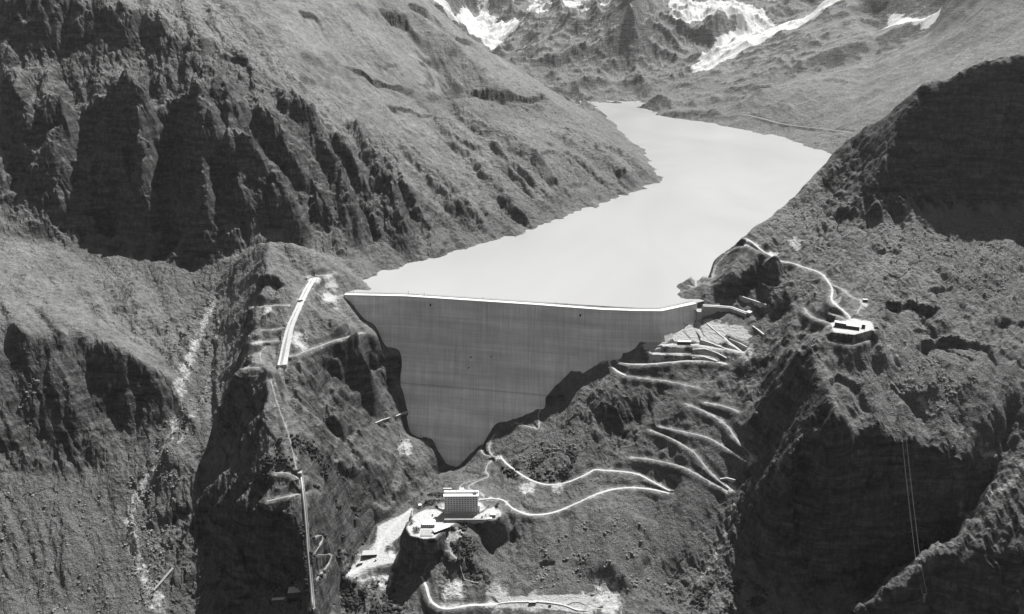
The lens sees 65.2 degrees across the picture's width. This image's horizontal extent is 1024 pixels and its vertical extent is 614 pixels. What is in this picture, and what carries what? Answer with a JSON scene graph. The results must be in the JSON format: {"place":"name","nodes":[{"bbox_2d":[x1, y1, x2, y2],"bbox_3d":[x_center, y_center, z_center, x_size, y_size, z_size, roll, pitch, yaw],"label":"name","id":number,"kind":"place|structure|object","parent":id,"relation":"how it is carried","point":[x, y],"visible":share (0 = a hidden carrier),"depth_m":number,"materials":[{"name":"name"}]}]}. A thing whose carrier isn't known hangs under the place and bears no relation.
{"place":"outdoors","nodes":[
{"label":"outdoors","id":0,"kind":"place"},
{"bbox_2d":[270,380,296,468],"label":"dirt track","id":1,"kind":"structure","parent":0,"point":[284,423],"depth_m":1289.26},
{"bbox_2d":[289,332,361,355],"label":"dirt track","id":2,"kind":"structure","parent":0,"point":[320,345],"depth_m":1448.64,"materials":[{"name":"grey soil"}]},
{"bbox_2d":[348,509,411,574],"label":"gravel road","id":3,"kind":"structure","parent":0,"point":[383,536],"depth_m":1322.55,"materials":[{"name":"white gravel"}]},
{"bbox_2d":[362,550,377,558],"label":"work shed","id":4,"kind":"structure","parent":3,"relation":"on","point":[368,553],"depth_m":1294.40,"materials":[{"name":"metal"}]},
{"bbox_2d":[409,509,436,528],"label":"gravel road","id":5,"kind":"structure","parent":0,"point":[411,524],"depth_m":1280.65,"materials":[{"name":"grey gravel"}]},
{"bbox_2d":[449,532,456,558],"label":"dirt track","id":6,"kind":"structure","parent":0,"point":[450,547],"depth_m":1252.17,"materials":[{"name":"grey soil"}]},
{"bbox_2d":[468,461,490,497],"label":"dirt track","id":7,"kind":"structure","parent":0,"point":[481,479],"depth_m":1410.66,"materials":[{"name":"grey soil"}]},
{"bbox_2d":[488,436,492,455],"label":"dirt track","id":8,"kind":"structure","parent":0,"point":[489,446],"depth_m":1482.11,"materials":[{"name":"grey soil"}]},
{"bbox_2d":[421,576,586,610],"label":"gravel road","id":9,"kind":"structure","parent":0,"point":[432,602],"depth_m":1199.26,"materials":[{"name":"white gravel"}]},
{"bbox_2d":[0,0,1023,613],"bbox_3d":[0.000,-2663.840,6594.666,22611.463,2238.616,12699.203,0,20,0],"label":"mountain terrain","id":10,"kind":"structure","parent":0,"point":[242,160],"depth_m":1497.28,"materials":[{"name":"grey stone"}]},
{"bbox_2d":[153,568,173,590],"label":"ramp bridge","id":11,"kind":"structure","parent":10,"relation":"on","point":[163,578],"depth_m":1244.20,"materials":[{"name":"concrete"}]},
{"bbox_2d":[272,597,285,603],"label":"weir house","id":12,"kind":"structure","parent":10,"relation":"on","point":[277,599],"depth_m":1201.21,"materials":[{"name":"grey concrete"}]},
{"bbox_2d":[288,587,300,598],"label":"pump house","id":13,"kind":"structure","parent":10,"relation":"on","point":[293,592],"depth_m":1192.29,"materials":[{"name":"grey concrete"}]},
{"bbox_2d":[277,277,315,367],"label":"concrete channel","id":14,"kind":"object","parent":10,"relation":"on","point":[283,358],"visible":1,"depth_m":1444.96,"materials":[{"name":"grey concrete"}]},
{"bbox_2d":[300,475,314,609],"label":"penstock","id":15,"kind":"object","parent":10,"relation":"on","point":[307,539],"visible":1,"depth_m":1194.47,"materials":[{"name":"metal"}]},
{"bbox_2d":[375,417,389,423],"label":"retaining wall","id":16,"kind":"structure","parent":10,"relation":"on","point":[381,421],"depth_m":1503.61,"materials":[{"name":"concrete"}]},
{"bbox_2d":[396,411,408,417],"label":"retaining wall","id":17,"kind":"structure","parent":10,"relation":"on","point":[402,413],"depth_m":1533.80,"materials":[{"name":"concrete"}]},
{"bbox_2d":[420,529,433,535],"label":"paved terrace","id":18,"kind":"structure","parent":10,"relation":"on","point":[427,532],"depth_m":1254.96,"materials":[{"name":"concrete"}]},
{"bbox_2d":[422,520,435,526],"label":"flat house","id":19,"kind":"structure","parent":10,"relation":"on","point":[428,523],"depth_m":1269.50,"materials":[{"name":"white concrete"}]},
{"bbox_2d":[432,523,449,533],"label":"restaurant wing","id":20,"kind":"structure","parent":10,"relation":"on","point":[441,528],"depth_m":1259.69,"materials":[{"name":"white concrete"}]},
{"bbox_2d":[443,490,479,513],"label":"hotel","id":21,"kind":"structure","parent":10,"relation":"on","point":[460,500],"depth_m":1296.10,"materials":[{"name":"concrete"}]},
{"bbox_2d":[444,519,485,523],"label":"forecourt wall","id":22,"kind":"structure","parent":10,"relation":"on","point":[475,521],"depth_m":1280.93,"materials":[{"name":"concrete"}]},
{"bbox_2d":[490,510,495,516],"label":"garage","id":23,"kind":"structure","parent":10,"relation":"on","point":[492,513],"depth_m":1291.30,"materials":[{"name":"concrete"}]},
{"bbox_2d":[251,434,768,613],"bbox_3d":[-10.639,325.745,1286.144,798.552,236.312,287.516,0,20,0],"label":"shrubs","id":24,"kind":"object","parent":10,"relation":"on","point":[347,601],"visible":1,"depth_m":1244.21,"materials":[{"name":"grey plant"}]},
{"bbox_2d":[0,217,1023,613],"bbox_3d":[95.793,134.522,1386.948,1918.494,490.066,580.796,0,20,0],"label":"boulders","id":25,"kind":"object","parent":10,"relation":"on","point":[156,547],"visible":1,"depth_m":1305.26,"materials":[{"name":"stone"}]},
{"bbox_2d":[344,291,702,466],"bbox_3d":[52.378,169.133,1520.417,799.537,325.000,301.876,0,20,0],"label":"dam","id":26,"kind":"structure","parent":10,"relation":"on","point":[474,370],"depth_m":1535.98,"materials":[{"name":"concrete"}]},
{"bbox_2d":[692,356,716,361],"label":"retaining wall","id":27,"kind":"structure","parent":10,"relation":"on","point":[693,358],"depth_m":1472.31,"materials":[{"name":"concrete"}]},
{"bbox_2d":[692,348,726,358],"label":"retaining wall","id":28,"kind":"structure","parent":10,"relation":"on","point":[708,350],"depth_m":1482.01,"materials":[{"name":"concrete"}]},
{"bbox_2d":[702,305,752,316],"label":"wing dam","id":29,"kind":"structure","parent":10,"relation":"on","point":[707,310],"depth_m":1539.30,"materials":[{"name":"concrete"}]},
{"bbox_2d":[720,477,735,481],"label":"retaining wall","id":30,"kind":"structure","parent":10,"relation":"on","point":[729,479],"depth_m":1318.29,"materials":[{"name":"concrete"}]},
{"bbox_2d":[729,338,746,348],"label":"retaining wall","id":31,"kind":"structure","parent":10,"relation":"on","point":[742,345],"depth_m":1474.84,"materials":[{"name":"concrete"}]},
{"bbox_2d":[739,295,766,307],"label":"retaining wall","id":32,"kind":"structure","parent":10,"relation":"on","point":[754,302],"depth_m":1530.08,"materials":[{"name":"concrete"}]},
{"bbox_2d":[762,282,787,288],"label":"retaining wall","id":33,"kind":"structure","parent":10,"relation":"on","point":[769,287],"depth_m":1502.69,"materials":[{"name":"concrete"}]},
{"bbox_2d":[834,320,859,329],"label":"mountain lodge","id":34,"kind":"structure","parent":10,"relation":"on","point":[841,324],"depth_m":1279.60,"materials":[{"name":"white concrete"}]},
{"bbox_2d":[516,409,540,428],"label":"dirt track","id":35,"kind":"structure","parent":0,"point":[538,421],"depth_m":1484.70,"materials":[{"name":"grey soil"}]},
{"bbox_2d":[480,487,668,514],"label":"gravel road","id":36,"kind":"structure","parent":0,"point":[511,507],"depth_m":1338.85,"materials":[{"name":"grey gravel"}]},
{"bbox_2d":[500,457,668,490],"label":"gravel road","id":37,"kind":"structure","parent":0,"point":[505,462],"depth_m":1373.50,"materials":[{"name":"grey gravel"}]},
{"bbox_2d":[583,597,594,609],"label":"dirt track","id":38,"kind":"structure","parent":0,"point":[588,602],"depth_m":1195.07,"materials":[{"name":"grey soil"}]},
{"bbox_2d":[350,101,831,307],"bbox_3d":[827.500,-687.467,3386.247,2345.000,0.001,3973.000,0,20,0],"label":"lake","id":39,"kind":"structure","parent":0,"point":[706,202],"depth_m":2051.38,"materials":[{"name":"liquid"}]},
{"bbox_2d":[626,375,699,388],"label":"dirt track","id":40,"kind":"structure","parent":0,"point":[663,380],"depth_m":1465.93,"materials":[{"name":"grey soil"}]},
{"bbox_2d":[608,359,726,374],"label":"gravel road","id":41,"kind":"structure","parent":0,"point":[653,363],"depth_m":1483.59,"materials":[{"name":"grey gravel"}]},
{"bbox_2d":[630,457,725,489],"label":"dirt track","id":42,"kind":"structure","parent":0,"point":[679,466],"depth_m":1353.62,"materials":[{"name":"grey soil"}]},
{"bbox_2d":[651,430,731,489],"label":"dirt track","id":43,"kind":"structure","parent":0,"point":[704,465],"depth_m":1352.63,"materials":[{"name":"grey soil"}]},
{"bbox_2d":[644,323,740,351],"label":"gravel road","id":44,"kind":"structure","parent":0,"point":[701,345],"depth_m":1497.96,"materials":[{"name":"grey gravel"}]},
{"bbox_2d":[677,340,690,343],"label":"terrace barrack","id":45,"kind":"structure","parent":44,"relation":"on","point":[684,341],"depth_m":1503.32,"materials":[{"name":"white concrete"}]},
{"bbox_2d":[693,326,718,346],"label":"dirt track","id":46,"kind":"structure","parent":0,"point":[699,333],"depth_m":1513.45,"materials":[{"name":"grey soil"}]},
{"bbox_2d":[660,426,752,462],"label":"dirt track","id":47,"kind":"structure","parent":0,"point":[711,439],"depth_m":1367.14,"materials":[{"name":"grey soil"}]},
{"bbox_2d":[689,247,736,287],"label":"dirt track","id":48,"kind":"structure","parent":0,"point":[712,273],"depth_m":1635.55,"materials":[{"name":"grey soil"}]},
{"bbox_2d":[685,403,756,459],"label":"dirt track","id":49,"kind":"structure","parent":0,"point":[739,442],"depth_m":1358.54,"materials":[{"name":"grey soil"}]},
{"bbox_2d":[705,402,737,411],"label":"dirt track","id":50,"kind":"structure","parent":0,"point":[721,405],"depth_m":1402.85,"materials":[{"name":"grey soil"}]},
{"bbox_2d":[743,114,851,132],"bbox_3d":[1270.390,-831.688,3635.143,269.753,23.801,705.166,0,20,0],"label":"dirt track","id":51,"kind":"structure","parent":0,"point":[792,125],"depth_m":3697.62,"materials":[{"name":"grey soil"}]},
{"bbox_2d":[745,238,850,322],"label":"gravel road","id":52,"kind":"structure","parent":0,"point":[834,303],"depth_m":1433.51,"materials":[{"name":"grey gravel"}]},
{"bbox_2d":[832,285,861,312],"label":"dirt track","id":53,"kind":"structure","parent":0,"point":[851,296],"depth_m":1370.68,"materials":[{"name":"grey soil"}]},
{"bbox_2d":[832,329,873,343],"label":"dirt track","id":54,"kind":"structure","parent":0,"point":[854,343],"depth_m":1261.57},
{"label":"pylon","id":55,"kind":"object","parent":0,"visible":0},
{"bbox_2d":[898,405,914,552],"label":"power line","id":56,"kind":"object","parent":55,"relation":"hanging from","point":[906,482],"visible":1,"depth_m":1174.31,"materials":[{"name":"metal"}]},
{"bbox_2d":[899,412,915,557],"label":"power line","id":57,"kind":"object","parent":55,"relation":"hanging from","point":[906,480],"visible":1,"depth_m":1172.57,"materials":[{"name":"metal"}]},
{"bbox_2d":[903,409,919,556],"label":"power line","id":58,"kind":"object","parent":55,"relation":"hanging from","point":[911,484],"visible":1,"depth_m":1172.24,"materials":[{"name":"metal"}]}
]}

